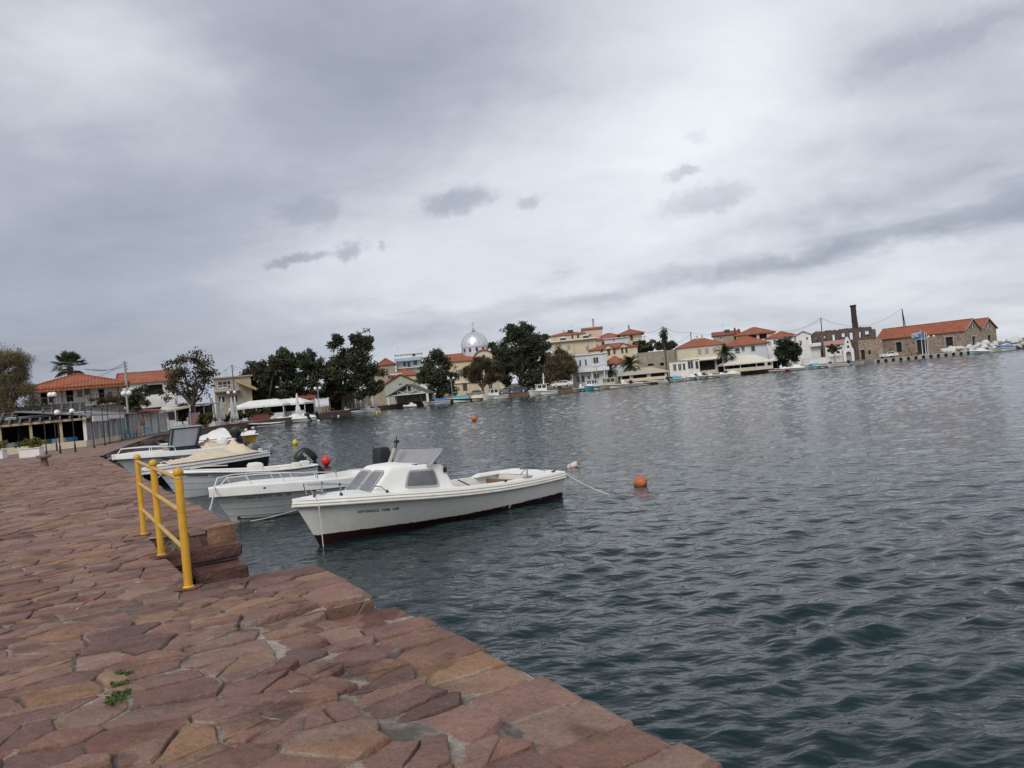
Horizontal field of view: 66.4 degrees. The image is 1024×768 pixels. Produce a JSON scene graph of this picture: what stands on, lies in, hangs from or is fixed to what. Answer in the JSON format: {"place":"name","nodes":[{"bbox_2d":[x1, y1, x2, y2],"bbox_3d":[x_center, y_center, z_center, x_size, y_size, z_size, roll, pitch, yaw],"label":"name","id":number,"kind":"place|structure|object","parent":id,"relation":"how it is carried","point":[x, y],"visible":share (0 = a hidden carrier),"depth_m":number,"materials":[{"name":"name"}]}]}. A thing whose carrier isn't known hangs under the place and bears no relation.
{"place":"outdoors","nodes":[
{"label":"outdoors","id":0,"kind":"place"},
{"bbox_2d":[150,530,374,626],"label":"quay wall","id":1,"kind":"structure","parent":0,"point":[346,611],"depth_m":6.17,"materials":[{"name":"stone"}]},
{"bbox_2d":[101,387,572,455],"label":"ground","id":2,"kind":"structure","parent":0,"point":[317,408],"depth_m":184.17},
{"bbox_2d":[51,350,87,377],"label":"palm tree","id":3,"kind":"object","parent":2,"relation":"on","point":[67,359],"visible":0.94,"depth_m":87.71,"materials":[{"name":"green plant"}]},
{"bbox_2d":[29,373,129,417],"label":"two storey house","id":4,"kind":"structure","parent":2,"relation":"on","point":[96,387],"depth_m":77.42,"materials":[{"name":"tile"}]},
{"bbox_2d":[87,394,125,410],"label":"climbing plant","id":5,"kind":"object","parent":2,"relation":"on","point":[107,399],"visible":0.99,"depth_m":74.24,"materials":[{"name":"green plant"}]},
{"bbox_2d":[117,384,150,436],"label":"dark shrub","id":6,"kind":"object","parent":2,"relation":"on","point":[136,399],"visible":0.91,"depth_m":77.68,"materials":[{"name":"green plant"}]},
{"bbox_2d":[115,369,179,431],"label":"pale house","id":7,"kind":"structure","parent":2,"relation":"on","point":[154,380],"depth_m":101.80,"materials":[{"name":"white paint"}]},
{"bbox_2d":[176,403,192,424],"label":"shrub","id":8,"kind":"object","parent":2,"relation":"on","point":[182,414],"visible":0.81,"depth_m":96.67,"materials":[{"name":"green plant"}]},
{"bbox_2d":[155,346,219,412],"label":"plane tree","id":9,"kind":"object","parent":2,"relation":"on","point":[204,373],"visible":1,"depth_m":96.68,"materials":[{"name":"green plant"}]},
{"bbox_2d":[195,412,217,427],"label":"shrub","id":10,"kind":"object","parent":2,"relation":"on","point":[204,420],"visible":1,"depth_m":94.64,"materials":[{"name":"green plant"}]},
{"bbox_2d":[211,375,256,421],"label":"ochre block","id":11,"kind":"structure","parent":2,"relation":"on","point":[243,386],"depth_m":131.80,"materials":[{"name":"white paint"}]},
{"bbox_2d":[229,399,295,422],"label":"restaurant tent","id":12,"kind":"object","parent":2,"relation":"on","point":[257,405],"visible":0.59,"depth_m":121.56,"materials":[{"name":"white fabric"}]},
{"bbox_2d":[238,355,287,400],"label":"ficus tree","id":13,"kind":"object","parent":2,"relation":"on","point":[265,379],"visible":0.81,"depth_m":137.23,"materials":[{"name":"green plant"}]},
{"bbox_2d":[268,346,335,398],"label":"ficus tree","id":14,"kind":"object","parent":2,"relation":"on","point":[309,365],"visible":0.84,"depth_m":141.20,"materials":[{"name":"green plant"}]},
{"bbox_2d":[316,328,387,409],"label":"ficus tree","id":15,"kind":"object","parent":2,"relation":"on","point":[355,358],"visible":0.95,"depth_m":147.24,"materials":[{"name":"green plant"}]},
{"bbox_2d":[374,373,388,404],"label":"tan house","id":16,"kind":"structure","parent":2,"relation":"on","point":[380,398],"depth_m":190.03,"materials":[{"name":"beige paint"}]},
{"bbox_2d":[376,358,395,380],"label":"red walled house","id":17,"kind":"structure","parent":2,"relation":"on","point":[386,364],"depth_m":212.17,"materials":[{"name":"tile"}]},
{"bbox_2d":[384,374,416,403],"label":"green gable house","id":18,"kind":"structure","parent":2,"relation":"on","point":[395,383],"depth_m":183.88,"materials":[{"name":"paint"}]},
{"bbox_2d":[388,369,420,392],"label":"orange roof house","id":19,"kind":"structure","parent":2,"relation":"on","point":[408,373],"depth_m":198.34,"materials":[{"name":"tile"}]},
{"bbox_2d":[394,352,424,392],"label":"blue house","id":20,"kind":"structure","parent":2,"relation":"on","point":[410,361],"depth_m":215.90,"materials":[{"name":"white paint"}]},
{"bbox_2d":[443,322,504,394],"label":"church","id":21,"kind":"structure","parent":2,"relation":"on","point":[474,343],"depth_m":230.73,"materials":[{"name":"beige paint"}]},
{"bbox_2d":[454,380,498,395],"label":"waterfront house","id":22,"kind":"structure","parent":2,"relation":"on","point":[465,385],"depth_m":195.94,"materials":[{"name":"beige paint"}]},
{"bbox_2d":[462,356,504,394],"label":"tamarisk tree","id":23,"kind":"object","parent":2,"relation":"on","point":[493,371],"visible":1,"depth_m":178.00,"materials":[{"name":"green plant"}]},
{"bbox_2d":[487,321,552,391],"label":"giant ficus","id":24,"kind":"object","parent":2,"relation":"on","point":[513,358],"visible":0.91,"depth_m":182.37,"materials":[{"name":"green plant"}]},
{"bbox_2d":[516,366,543,391],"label":"tree","id":25,"kind":"object","parent":2,"relation":"on","point":[533,379],"visible":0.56,"depth_m":180.72,"materials":[{"name":"green plant"}]},
{"bbox_2d":[539,344,580,388],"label":"tamarisk tree","id":26,"kind":"object","parent":2,"relation":"on","point":[560,364],"visible":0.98,"depth_m":175.33,"materials":[{"name":"green plant"}]},
{"bbox_2d":[550,325,585,382],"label":"yellow house","id":27,"kind":"structure","parent":2,"relation":"on","point":[570,334],"depth_m":228.22,"materials":[{"name":"paint"}]},
{"bbox_2d":[552,334,599,383],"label":"yellow terrace house","id":28,"kind":"structure","parent":2,"relation":"on","point":[584,344],"depth_m":215.96,"materials":[{"name":"paint"}]},
{"bbox_2d":[572,352,608,386],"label":"white two storey house","id":29,"kind":"structure","parent":2,"relation":"on","point":[587,370],"depth_m":180.96,"materials":[{"name":"grey paint"}]},
{"bbox_2d":[581,319,602,337],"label":"peach house","id":30,"kind":"structure","parent":2,"relation":"on","point":[593,331],"depth_m":240.09,"materials":[{"name":"paint"}]},
{"bbox_2d":[596,330,619,346],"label":"long orange roof house","id":31,"kind":"structure","parent":2,"relation":"on","point":[599,341],"depth_m":227.22,"materials":[{"name":"orange tile"}]},
{"bbox_2d":[588,343,638,368],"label":"cream house","id":32,"kind":"structure","parent":2,"relation":"on","point":[619,350],"depth_m":203.90,"materials":[{"name":"paint"}]},
{"bbox_2d":[603,336,627,343],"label":"grey wall house","id":33,"kind":"structure","parent":2,"relation":"on","point":[616,340],"depth_m":213.95,"materials":[{"name":"white paint"}]},
{"bbox_2d":[607,356,626,382],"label":"house","id":34,"kind":"structure","parent":2,"relation":"on","point":[616,361],"depth_m":190.00,"materials":[{"name":"white paint"}]},
{"bbox_2d":[619,354,641,371],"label":"palm tree","id":35,"kind":"object","parent":2,"relation":"on","point":[629,362],"visible":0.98,"depth_m":185.34,"materials":[{"name":"green plant"}]},
{"bbox_2d":[617,325,645,343],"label":"house","id":36,"kind":"structure","parent":2,"relation":"on","point":[634,336],"depth_m":221.94,"materials":[{"name":"yellow paint"}]},
{"bbox_2d":[617,367,669,381],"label":"pale roof tavern","id":37,"kind":"structure","parent":2,"relation":"on","point":[647,373],"depth_m":182.25,"materials":[{"name":"white paint"}]},
{"bbox_2d":[636,349,676,376],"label":"stone building","id":38,"kind":"structure","parent":2,"relation":"on","point":[655,359],"depth_m":200.44,"materials":[{"name":"beige stone"}]},
{"bbox_2d":[662,326,667,374],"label":"utility pole","id":39,"kind":"object","parent":2,"relation":"on","point":[665,353],"visible":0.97,"depth_m":191.88,"materials":[{"name":"brown wood"}]},
{"bbox_2d":[658,327,668,375],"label":"creeper","id":40,"kind":"object","parent":39,"relation":"attached to","point":[664,335],"visible":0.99,"depth_m":191.44,"materials":[{"name":"green plant"}]},
{"bbox_2d":[675,335,725,373],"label":"cream shop house","id":41,"kind":"structure","parent":2,"relation":"on","point":[702,349],"depth_m":196.27,"materials":[{"name":"yellow paint"}]},
{"bbox_2d":[715,344,735,368],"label":"palm tree","id":42,"kind":"object","parent":2,"relation":"on","point":[725,352],"visible":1,"depth_m":186.57,"materials":[{"name":"green plant"}]},
{"bbox_2d":[711,324,740,343],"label":"tan upper house","id":43,"kind":"structure","parent":2,"relation":"on","point":[726,336],"depth_m":230.53,"materials":[{"name":"beige paint"}]},
{"bbox_2d":[726,336,768,365],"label":"broad orange roof house","id":44,"kind":"structure","parent":2,"relation":"on","point":[746,345],"depth_m":198.95,"materials":[{"name":"grey paint"}]},
{"bbox_2d":[734,327,775,340],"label":"veranda house","id":45,"kind":"structure","parent":2,"relation":"on","point":[759,333],"depth_m":222.70,"materials":[{"name":"orange tile"}]},
{"bbox_2d":[765,331,797,364],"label":"white villa","id":46,"kind":"object","parent":2,"relation":"on","point":[772,340],"visible":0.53,"depth_m":208.81,"materials":[{"name":"paint"}]},
{"bbox_2d":[773,336,802,366],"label":"round tree","id":47,"kind":"object","parent":2,"relation":"on","point":[792,351],"visible":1,"depth_m":187.27,"materials":[{"name":"green plant"}]},
{"bbox_2d":[794,331,820,364],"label":"white gable house","id":48,"kind":"structure","parent":2,"relation":"on","point":[803,338],"depth_m":202.78,"materials":[{"name":"paint"}]},
{"bbox_2d":[823,339,843,361],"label":"pink roof house","id":49,"kind":"structure","parent":2,"relation":"on","point":[835,343],"depth_m":197.61,"materials":[{"name":"white paint"}]},
{"bbox_2d":[826,343,842,359],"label":"shrub","id":50,"kind":"object","parent":2,"relation":"on","point":[832,349],"visible":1,"depth_m":189.73,"materials":[{"name":"green plant"}]},
{"bbox_2d":[811,326,882,359],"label":"ruined factory","id":51,"kind":"structure","parent":2,"relation":"on","point":[868,346],"depth_m":203.01,"materials":[{"name":"brown stone"}]},
{"bbox_2d":[842,337,854,361],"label":"bell gable","id":52,"kind":"structure","parent":2,"relation":"on","point":[847,347],"depth_m":190.08,"materials":[{"name":"white paint"}]},
{"bbox_2d":[850,305,858,332],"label":"brick chimney","id":53,"kind":"object","parent":2,"relation":"on","point":[854,316],"visible":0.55,"depth_m":206.43,"materials":[{"name":"brown brick"}]},
{"bbox_2d":[876,317,997,356],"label":"warehouse","id":54,"kind":"structure","parent":2,"relation":"on","point":[947,334],"depth_m":196.95,"materials":[{"name":"stone"}]},
{"bbox_2d":[915,338,929,353],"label":"door","id":55,"kind":"structure","parent":54,"relation":"in","point":[919,345],"depth_m":199.22,"materials":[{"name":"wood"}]},
{"bbox_2d":[0,455,722,767],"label":"quay paving","id":56,"kind":"structure","parent":0,"point":[257,678],"depth_m":4.79,"materials":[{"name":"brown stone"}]},
{"bbox_2d":[36,454,51,466],"bbox_3d":[-19.676,3.224,32.905,0.600,0.495,0.600,-5,0,0],"label":"mooring bollard","id":57,"kind":"object","parent":56,"relation":"on","point":[44,461],"visible":0.96,"depth_m":32.78,"materials":[{"name":"stone"}]},
{"bbox_2d":[103,669,133,705],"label":"weeds","id":58,"kind":"object","parent":56,"relation":"on","point":[111,699],"visible":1,"depth_m":4.47,"materials":[{"name":"green plant"}]},
{"bbox_2d":[133,454,202,591],"bbox_3d":[-3.990,1.394,8.804,0.257,1.093,4.367,-5,0,-30],"label":"railing","id":59,"kind":"object","parent":56,"relation":"on","point":[180,509],"visible":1,"depth_m":8.23,"materials":[{"name":"yellow metal"}]},
{"bbox_2d":[147,524,248,583],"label":"stone steps","id":60,"kind":"structure","parent":56,"relation":"on","point":[214,563],"depth_m":10.34,"materials":[{"name":"brown stone"}]},
{"bbox_2d":[104,368,779,457],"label":"shore wall","id":61,"kind":"structure","parent":0,"point":[241,426],"depth_m":131.60,"materials":[{"name":"stone"}]},
{"bbox_2d":[0,353,936,465],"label":"promenade","id":62,"kind":"structure","parent":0,"point":[102,449],"depth_m":51.08,"materials":[{"name":"grey concrete"}]},
{"bbox_2d":[14,437,46,457],"bbox_3d":[-28.219,3.695,45.814,1.883,1.204,0.856,-5,0,-8],"label":"planter","id":63,"kind":"object","parent":62,"relation":"on","point":[34,448],"visible":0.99,"depth_m":45.58,"materials":[{"name":"white paint"}]},
{"bbox_2d":[47,392,57,450],"bbox_3d":[-31.593,2.598,54.001,0.595,4.098,0.349,-5,0,-5],"label":"street lamp","id":64,"kind":"object","parent":62,"relation":"on","point":[50,395],"visible":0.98,"depth_m":53.97,"materials":[{"name":"black paint"}]},
{"bbox_2d":[15,410,137,446],"bbox_3d":[-36.322,3.573,67.005,5.050,3.100,19.913,-5,0,-16],"label":"glazed veranda","id":65,"kind":"object","parent":62,"relation":"on","point":[115,425],"visible":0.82,"depth_m":62.03,"materials":[{"name":"grey paint"}]},
{"bbox_2d":[121,391,131,437],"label":"street lamp","id":66,"kind":"object","parent":62,"relation":"on","point":[125,394],"visible":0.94,"depth_m":73.92,"materials":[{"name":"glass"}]},
{"bbox_2d":[114,409,160,435],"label":"awning","id":67,"kind":"object","parent":62,"relation":"on","point":[147,410],"visible":0.72,"depth_m":81.87,"materials":[{"name":"metal"}]},
{"bbox_2d":[125,410,166,435],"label":"glass room","id":68,"kind":"object","parent":62,"relation":"on","point":[151,420],"visible":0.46,"depth_m":86.07,"materials":[{"name":"clear glass"}]},
{"bbox_2d":[159,403,190,424],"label":"awning","id":69,"kind":"object","parent":62,"relation":"on","point":[171,408],"visible":0.64,"depth_m":95.35,"materials":[{"name":"beige fabric"}]},
{"bbox_2d":[188,412,200,425],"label":"screen","id":70,"kind":"object","parent":62,"relation":"on","point":[193,417],"visible":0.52,"depth_m":95.99,"materials":[{"name":"fabric"}]},
{"bbox_2d":[194,402,221,426],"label":"kiosk","id":71,"kind":"object","parent":62,"relation":"on","point":[205,408],"visible":0.67,"depth_m":99.04,"materials":[{"name":"white paint"}]},
{"bbox_2d":[251,413,269,420],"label":"brick trough","id":72,"kind":"object","parent":62,"relation":"on","point":[260,417],"visible":0.9,"depth_m":114.00,"materials":[{"name":"red brick"}]},
{"bbox_2d":[265,398,314,416],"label":"restaurant tent","id":73,"kind":"object","parent":62,"relation":"on","point":[306,405],"visible":0.38,"depth_m":126.11,"materials":[{"name":"white fabric"}]},
{"bbox_2d":[328,391,355,410],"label":"dark tavern","id":74,"kind":"structure","parent":62,"relation":"on","point":[350,401],"depth_m":153.37,"materials":[{"name":"black tile"}]},
{"bbox_2d":[355,391,373,407],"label":"open pavilion","id":75,"kind":"structure","parent":62,"relation":"on","point":[368,401],"depth_m":161.19,"materials":[{"name":"white paint"}]},
{"bbox_2d":[386,384,435,404],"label":"open pavilion","id":76,"kind":"structure","parent":62,"relation":"on","point":[427,395],"depth_m":167.56,"materials":[{"name":"white paint"}]},
{"bbox_2d":[414,347,461,397],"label":"broad tree","id":77,"kind":"object","parent":62,"relation":"on","point":[428,375],"visible":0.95,"depth_m":175.89,"materials":[{"name":"green plant"}]},
{"bbox_2d":[669,359,699,376],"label":"white shop","id":78,"kind":"structure","parent":62,"relation":"on","point":[685,368],"depth_m":190.03,"materials":[{"name":"paint"}]},
{"bbox_2d":[717,354,772,372],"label":"restaurant tent","id":79,"kind":"object","parent":62,"relation":"on","point":[745,363],"visible":0.93,"depth_m":185.81,"materials":[{"name":"beige fabric"}]},
{"bbox_2d":[801,355,841,365],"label":"garden wall","id":80,"kind":"structure","parent":62,"relation":"on","point":[822,360],"depth_m":191.00,"materials":[{"name":"white paint"}]},
{"bbox_2d":[0,0,1023,412],"label":"sky","id":81,"kind":"structure","parent":0,"point":[237,181],"materials":[{"name":"grey"}]},
{"bbox_2d":[99,343,1023,767],"bbox_3d":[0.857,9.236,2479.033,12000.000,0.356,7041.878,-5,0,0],"label":"water","id":82,"kind":"structure","parent":0,"point":[809,569],"depth_m":10.83,"materials":[{"name":"grey liquid"}]},
{"bbox_2d":[112,425,229,473],"bbox_3d":[-15.874,3.225,37.611,6.014,2.316,2.340,-5,0,-29],"label":"motor boat","id":83,"kind":"object","parent":82,"relation":"on","point":[183,442],"visible":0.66,"depth_m":36.92,"materials":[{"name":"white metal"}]},
{"bbox_2d":[160,426,249,449],"bbox_3d":[-21.937,4.174,56.028,6.271,1.855,2.038,-5,0,-7],"label":"moored boat","id":84,"kind":"object","parent":82,"relation":"on","point":[235,432],"visible":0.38,"depth_m":56.10,"materials":[{"name":"white plastic"}]},
{"bbox_2d":[141,433,275,485],"bbox_3d":[-12.092,2.965,31.415,2.042,2.000,6.490,-5,0,29],"label":"motor boat","id":85,"kind":"object","parent":82,"relation":"on","point":[233,454],"visible":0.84,"depth_m":31.03,"materials":[{"name":"beige fabric"}]},
{"bbox_2d":[199,428,258,442],"bbox_3d":[-22.468,4.197,61.968,5.128,1.572,2.038,-5,0,8],"label":"covered boat","id":86,"kind":"object","parent":82,"relation":"on","point":[250,435],"visible":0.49,"depth_m":61.48,"materials":[{"name":"white fabric"}]},
{"bbox_2d":[158,447,333,497],"bbox_3d":[-8.329,2.988,25.268,5.667,1.492,2.020,-5,0,-34],"label":"motor boat","id":87,"kind":"object","parent":82,"relation":"on","point":[197,482],"visible":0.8,"depth_m":24.35,"materials":[{"name":"grey paint"}]},
{"bbox_2d":[248,421,284,428],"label":"moored boat","id":88,"kind":"object","parent":82,"relation":"on","point":[265,425],"visible":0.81,"depth_m":105.19,"materials":[{"name":"white paint"}]},
{"bbox_2d":[276,412,311,422],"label":"covered boat","id":89,"kind":"object","parent":82,"relation":"on","point":[297,418],"visible":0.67,"depth_m":116.67,"materials":[{"name":"white plastic"}]},
{"bbox_2d":[208,447,393,522],"bbox_3d":[-5.011,2.595,19.194,2.062,1.546,5.200,-5,0,39],"label":"motor boat","id":90,"kind":"object","parent":82,"relation":"on","point":[246,501],"visible":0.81,"depth_m":17.82,"materials":[{"name":"paint"}]},
{"bbox_2d":[291,437,565,544],"bbox_3d":[-1.614,2.010,15.602,5.936,2.022,2.018,-5,0,-41],"label":"cabin boat","id":91,"kind":"object","parent":82,"relation":"on","point":[410,488],"visible":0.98,"depth_m":14.65,"materials":[{"name":"paint"}]},
{"bbox_2d":[423,398,449,405],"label":"moored boat","id":92,"kind":"object","parent":82,"relation":"on","point":[439,401],"visible":0.88,"depth_m":165.24,"materials":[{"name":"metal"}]},
{"bbox_2d":[447,391,470,403],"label":"moored boat","id":93,"kind":"object","parent":82,"relation":"on","point":[459,399],"visible":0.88,"depth_m":167.25,"materials":[{"name":"white fabric"}]},
{"bbox_2d":[481,388,508,399],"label":"cabin cruiser","id":94,"kind":"object","parent":82,"relation":"on","point":[493,394],"visible":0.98,"depth_m":165.16,"materials":[{"name":"white paint"}]},
{"bbox_2d":[528,373,557,395],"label":"fishing boat","id":95,"kind":"object","parent":82,"relation":"on","point":[541,390],"visible":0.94,"depth_m":162.19,"materials":[{"name":"white paint"}]},
{"bbox_2d":[584,379,599,390],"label":"fishing boat","id":96,"kind":"object","parent":82,"relation":"on","point":[592,384],"visible":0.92,"depth_m":161.03,"materials":[{"name":"white paint"}]},
{"bbox_2d":[598,377,624,389],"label":"fishing boat","id":97,"kind":"object","parent":82,"relation":"on","point":[608,383],"visible":0.91,"depth_m":162.10,"materials":[{"name":"white paint"}]},
{"bbox_2d":[633,476,647,485],"bbox_3d":[2.912,2.238,17.752,0.306,0.307,0.309,-5,0,-12],"label":"mooring buoy","id":98,"kind":"object","parent":82,"relation":"on","point":[640,480],"visible":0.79,"depth_m":17.64,"materials":[{"name":"orange plastic"}]},
{"bbox_2d":[864,351,968,363],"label":"pier","id":99,"kind":"structure","parent":82,"relation":"in","point":[905,358],"depth_m":182.99,"materials":[{"name":"concrete"}]},
{"bbox_2d":[988,345,1015,352],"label":"moored boat","id":100,"kind":"object","parent":82,"relation":"on","point":[1000,348],"visible":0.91,"depth_m":180.28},
{"bbox_2d":[318,355,907,409],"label":"hillside","id":101,"kind":"structure","parent":0,"point":[516,384],"depth_m":210.69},
{"bbox_2d":[632,339,656,352],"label":"hillside shrubs","id":102,"kind":"object","parent":101,"relation":"on","point":[643,346],"visible":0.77,"depth_m":212.85,"materials":[{"name":"green plant"}]},
{"bbox_2d":[654,340,677,350],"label":"hillside shrubs","id":103,"kind":"object","parent":101,"relation":"on","point":[671,344],"visible":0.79,"depth_m":212.90,"materials":[{"name":"green plant"}]},
{"label":"forecourt","id":104,"kind":"structure","parent":0,"visible":0},
{"bbox_2d":[0,440,8,458],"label":"planter","id":105,"kind":"object","parent":104,"relation":"on","point":[3,454],"visible":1,"depth_m":48.09,"materials":[{"name":"white paint"}]},
{"bbox_2d":[0,343,42,447],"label":"tamarisk tree","id":106,"kind":"object","parent":104,"relation":"on","point":[17,377],"visible":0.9,"depth_m":59.61,"materials":[{"name":"green plant"}]},
{"bbox_2d":[0,400,86,454],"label":"tavern pavilion","id":107,"kind":"structure","parent":104,"relation":"on","point":[64,423],"depth_m":58.90,"materials":[{"name":"grey paint"}]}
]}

